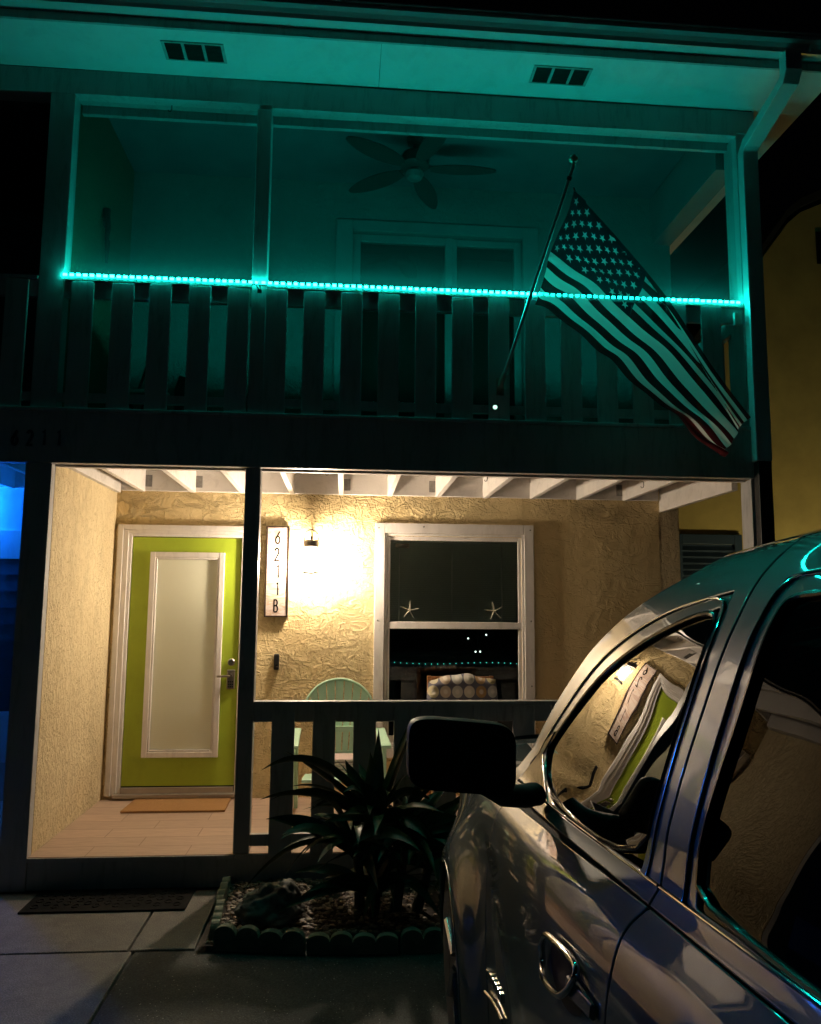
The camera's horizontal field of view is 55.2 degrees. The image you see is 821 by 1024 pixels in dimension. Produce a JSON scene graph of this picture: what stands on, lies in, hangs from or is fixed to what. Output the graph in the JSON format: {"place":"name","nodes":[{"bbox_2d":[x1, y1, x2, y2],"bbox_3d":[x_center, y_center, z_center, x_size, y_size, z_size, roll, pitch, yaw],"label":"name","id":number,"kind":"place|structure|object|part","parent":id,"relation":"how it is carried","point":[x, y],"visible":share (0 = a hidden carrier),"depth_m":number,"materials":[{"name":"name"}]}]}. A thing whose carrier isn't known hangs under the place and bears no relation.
{"place":"outdoors","nodes":[
{"label":"outdoors","id":0,"kind":"place"},
{"bbox_2d":[0,890,217,1023],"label":"driveway","id":1,"kind":"structure","parent":0,"point":[61,968],"depth_m":4.05,"materials":[{"name":"concrete"}]},
{"bbox_2d":[18,887,195,913],"bbox_3d":[-1.793,2.322,4.704,0.940,0.016,0.360,1,-7,-5],"label":"doormat","id":2,"kind":"object","parent":1,"relation":"on","point":[106,900],"visible":1,"depth_m":4.67,"materials":[{"name":"black rubber"}]},
{"bbox_2d":[129,367,170,408],"bbox_3d":[-2.126,-0.930,6.353,0.371,0.841,0.372,1,-7,-5],"label":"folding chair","id":3,"kind":"object","parent":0,"point":[138,391],"visible":0.09,"depth_m":6.23,"materials":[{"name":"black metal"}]},
{"bbox_2d":[173,375,184,410],"bbox_3d":[-1.889,-0.799,6.434,0.240,0.628,0.240,1,-7,-5],"label":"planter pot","id":4,"kind":"object","parent":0,"point":[179,388],"visible":0.09,"depth_m":6.39,"materials":[{"name":"black"}]},
{"bbox_2d":[0,616,399,1023],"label":"ground","id":5,"kind":"structure","parent":0,"point":[200,947],"depth_m":4.87,"materials":[{"name":"concrete"}]},
{"bbox_2d":[207,899,224,949],"bbox_3d":[-1.062,2.252,4.295,0.063,0.149,0.381,2,-7,-8],"label":"garden edging","id":6,"kind":"object","parent":5,"relation":"on","point":[217,916],"visible":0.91,"depth_m":4.22,"materials":[{"name":"concrete"}]},
{"bbox_2d":[214,877,230,908],"bbox_3d":[-1.121,2.306,4.697,0.049,0.138,0.420,1,-7,-6],"label":"garden edging","id":7,"kind":"object","parent":5,"relation":"on","point":[224,889],"visible":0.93,"depth_m":4.71,"materials":[{"name":"concrete"}]},
{"bbox_2d":[198,880,440,946],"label":"mulch","id":8,"kind":"object","parent":5,"relation":"on","point":[429,912],"visible":0.16,"depth_m":4.41,"materials":[{"name":"brown wood"}]},
{"bbox_2d":[234,878,305,928],"bbox_3d":[-0.790,2.190,4.402,0.393,0.256,0.345,-4,-5,-17],"label":"rock","id":9,"kind":"object","parent":8,"relation":"on","point":[261,905],"visible":0.87,"depth_m":4.29,"materials":[{"name":"grey stone"}]},
{"bbox_2d":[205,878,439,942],"bbox_3d":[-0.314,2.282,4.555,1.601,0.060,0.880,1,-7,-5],"label":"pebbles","id":10,"kind":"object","parent":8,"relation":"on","point":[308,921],"visible":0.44,"depth_m":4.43,"materials":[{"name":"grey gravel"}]},
{"bbox_2d":[245,708,459,917],"bbox_3d":[-0.249,1.726,4.584,1.365,1.175,0.871,1,-7,-5],"label":"strap leaf plant","id":11,"kind":"object","parent":8,"relation":"on","point":[410,827],"visible":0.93,"depth_m":4.48,"materials":[{"name":"plant"}]},
{"bbox_2d":[0,0,820,891],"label":"townhouse","id":12,"kind":"structure","parent":5,"relation":"on","point":[554,538],"depth_m":5.76,"materials":[{"name":"yellow paint"}]},
{"bbox_2d":[0,530,20,762],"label":"window","id":13,"kind":"structure","parent":12,"relation":"in","point":[10,540],"depth_m":6.44,"materials":[{"name":"blue glass"}]},
{"bbox_2d":[103,207,110,263],"bbox_3d":[-2.369,-2.148,6.117,0.062,0.426,0.169,1,-7,-5],"label":"wall ornament","id":14,"kind":"object","parent":12,"relation":"attached to","point":[106,219],"depth_m":6.10,"materials":[{"name":"black metal"}]},
{"bbox_2d":[104,524,243,798],"bbox_3d":[-1.879,1.216,6.532,1.170,2.217,0.133,1,-7,-5],"label":"front door","id":15,"kind":"structure","parent":12,"relation":"in","point":[194,671],"depth_m":6.52,"materials":[{"name":"green paint"}]},
{"bbox_2d":[120,798,230,812],"bbox_3d":[-1.817,2.292,6.136,0.777,0.016,0.370,1,-7,-5],"label":"coir doormat","id":16,"kind":"object","parent":12,"relation":"on","point":[176,805],"visible":1,"depth_m":6.09,"materials":[{"name":"brown wicker"}]},
{"bbox_2d":[274,654,278,669],"bbox_3d":[-1.121,1.253,6.568,0.044,0.132,0.037,1,-7,-5],"label":"doorbell","id":17,"kind":"object","parent":12,"relation":"attached to","point":[276,661],"visible":1,"depth_m":6.56,"materials":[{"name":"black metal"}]},
{"bbox_2d":[264,526,289,616],"bbox_3d":[-1.129,0.503,6.656,0.194,0.766,0.040,1,-7,-5],"label":"house number sign","id":18,"kind":"object","parent":12,"relation":"attached to","point":[277,570],"visible":1,"depth_m":6.64,"materials":[{"name":"white metal"}]},
{"bbox_2d":[303,529,318,573],"bbox_3d":[-0.834,0.336,6.605,0.134,0.374,0.231,1,-7,-5],"label":"wall lantern","id":19,"kind":"object","parent":12,"relation":"attached to","point":[311,545],"depth_m":6.53,"materials":[{"name":"glass"}]},
{"bbox_2d":[292,678,391,813],"bbox_3d":[-0.540,1.778,5.871,0.750,1.000,0.819,1,-7,-5],"label":"adirondack chair","id":20,"kind":"object","parent":12,"relation":"on","point":[345,728],"visible":0.47,"depth_m":6.10,"materials":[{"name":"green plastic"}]},
{"bbox_2d":[335,753,352,772],"bbox_3d":[-0.527,1.859,5.823,0.360,0.094,0.260,1,-7,-5],"label":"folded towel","id":21,"kind":"object","parent":20,"relation":"on","point":[340,758],"visible":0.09,"depth_m":5.72,"materials":[{"name":"fabric"}]},
{"bbox_2d":[63,273,741,325],"bbox_3d":[0.021,-1.489,5.486,4.755,0.201,0.044,1,-7,-5],"label":"light strip","id":22,"kind":"object","parent":12,"relation":"attached to","point":[737,318],"visible":0.81,"depth_m":5.47,"materials":[{"name":"teal plastic"}]},
{"bbox_2d":[400,601,418,617],"bbox_3d":[-0.009,0.840,6.728,0.162,0.156,0.024,1,-7,-5],"label":"starfish","id":23,"kind":"object","parent":12,"relation":"attached to","point":[409,610],"visible":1,"depth_m":6.72},
{"bbox_2d":[346,135,495,208],"bbox_3d":[0.088,-2.890,6.443,1.235,0.366,1.284,1,-7,-5],"label":"ceiling fan","id":24,"kind":"object","parent":12,"relation":"hanging from","point":[412,162],"visible":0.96,"depth_m":6.40,"materials":[{"name":"wood"}]},
{"bbox_2d":[333,219,538,419],"bbox_3d":[0.239,-1.516,7.069,1.840,2.220,0.120,1,-7,-5],"label":"sliding door","id":25,"kind":"structure","parent":12,"relation":"in","point":[348,244],"depth_m":7.13,"materials":[{"name":"white glass"}]},
{"bbox_2d":[389,661,516,663],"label":"string lights","id":26,"kind":"object","parent":12,"relation":"attached to","point":[441,663],"visible":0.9,"depth_m":7.90,"materials":[{"name":"teal plastic"}]},
{"bbox_2d":[373,523,535,757],"bbox_3d":[0.377,1.087,6.756,1.387,1.970,0.107,1,-7,-5],"label":"window","id":27,"kind":"structure","parent":12,"relation":"in","point":[389,537],"depth_m":6.82,"materials":[{"name":"white paint"}]},
{"bbox_2d":[426,676,492,795],"bbox_3d":[0.413,1.792,6.006,0.532,1.020,0.490,1,-7,-5],"label":"wooden chair","id":28,"kind":"object","parent":12,"relation":"on","point":[428,679],"visible":0.11,"depth_m":6.26,"materials":[{"name":"brown wood"}]},
{"bbox_2d":[427,673,497,721],"bbox_3d":[0.410,1.523,6.180,0.570,0.497,0.152,1,-7,-5],"label":"cushion","id":29,"kind":"object","parent":28,"relation":"on","point":[465,686],"visible":0.36,"depth_m":6.16,"materials":[{"name":"fabric"}]},
{"bbox_2d":[465,569,486,652],"bbox_3d":[0.693,0.680,8.343,0.239,1.604,0.017,1,-7,-5],"label":"chandelier","id":30,"kind":"object","parent":12,"relation":"hanging from","point":[477,636],"visible":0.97,"depth_m":8.26,"materials":[{"name":"black metal"}]},
{"bbox_2d":[488,602,500,618],"bbox_3d":[0.717,0.851,6.788,0.160,0.150,0.024,1,-7,-5],"label":"starfish","id":31,"kind":"object","parent":12,"relation":"attached to","point":[493,610],"visible":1,"depth_m":6.78},
{"bbox_2d":[496,154,750,456],"bbox_3d":[1.292,-1.269,4.987,1.629,1.852,0.649,-2,-7,17],"label":"flag","id":32,"kind":"object","parent":12,"relation":"attached to","point":[601,292],"visible":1,"depth_m":4.95,"materials":[{"name":"fabric"}]},
{"bbox_2d":[92,945,447,1023],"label":"parking pad","id":33,"kind":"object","parent":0,"point":[196,987],"visible":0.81,"depth_m":3.64,"materials":[{"name":"grey concrete"}]},
{"bbox_2d":[213,923,305,954],"bbox_3d":[-0.779,2.218,4.051,0.476,0.161,0.047,0,-7,4],"label":"garden edging","id":34,"kind":"object","parent":33,"relation":"on","point":[228,937],"visible":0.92,"depth_m":4.03,"materials":[{"name":"concrete"}]},
{"bbox_2d":[307,931,397,954],"bbox_3d":[-0.297,2.232,4.038,0.470,0.139,0.054,1,-7,-2],"label":"garden edging","id":35,"kind":"object","parent":33,"relation":"on","point":[336,943],"visible":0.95,"depth_m":4.02,"materials":[{"name":"concrete"}]},
{"bbox_2d":[400,926,443,953],"bbox_3d":[0.182,2.235,4.076,0.470,0.149,0.057,1,-7,-6],"label":"garden edging","id":36,"kind":"object","parent":33,"relation":"on","point":[413,940],"visible":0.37,"depth_m":4.05,"materials":[{"name":"concrete"}]},
{"bbox_2d":[406,529,820,1023],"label":"parked car","id":37,"kind":"object","parent":33,"relation":"on","point":[634,836],"visible":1,"depth_m":1.54,"materials":[{"name":"paint"}]},
{"bbox_3d":[0.301,0.972,2.046,0.622,1.495,1.320,1,-7,-5],"label":"front door","id":38,"kind":"part","parent":37,"relation":"part of","materials":[{"name":"paint"}]},
{"bbox_3d":[0.535,0.766,0.876,0.371,1.498,1.103,1,-7,-5],"label":"rear door","id":39,"kind":"part","parent":37,"relation":"part of","materials":[{"name":"paint"}]},
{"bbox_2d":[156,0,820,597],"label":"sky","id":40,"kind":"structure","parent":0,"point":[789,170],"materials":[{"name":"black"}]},
{"bbox_2d":[678,190,820,579],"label":"neighbouring house","id":41,"kind":"structure","parent":0,"point":[710,531],"depth_m":10.51,"materials":[{"name":"yellow paint"}]},
{"bbox_2d":[815,232,820,263],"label":"window","id":42,"kind":"structure","parent":41,"relation":"in","point":[817,234],"depth_m":10.78,"materials":[{"name":"black glass"}]}
]}

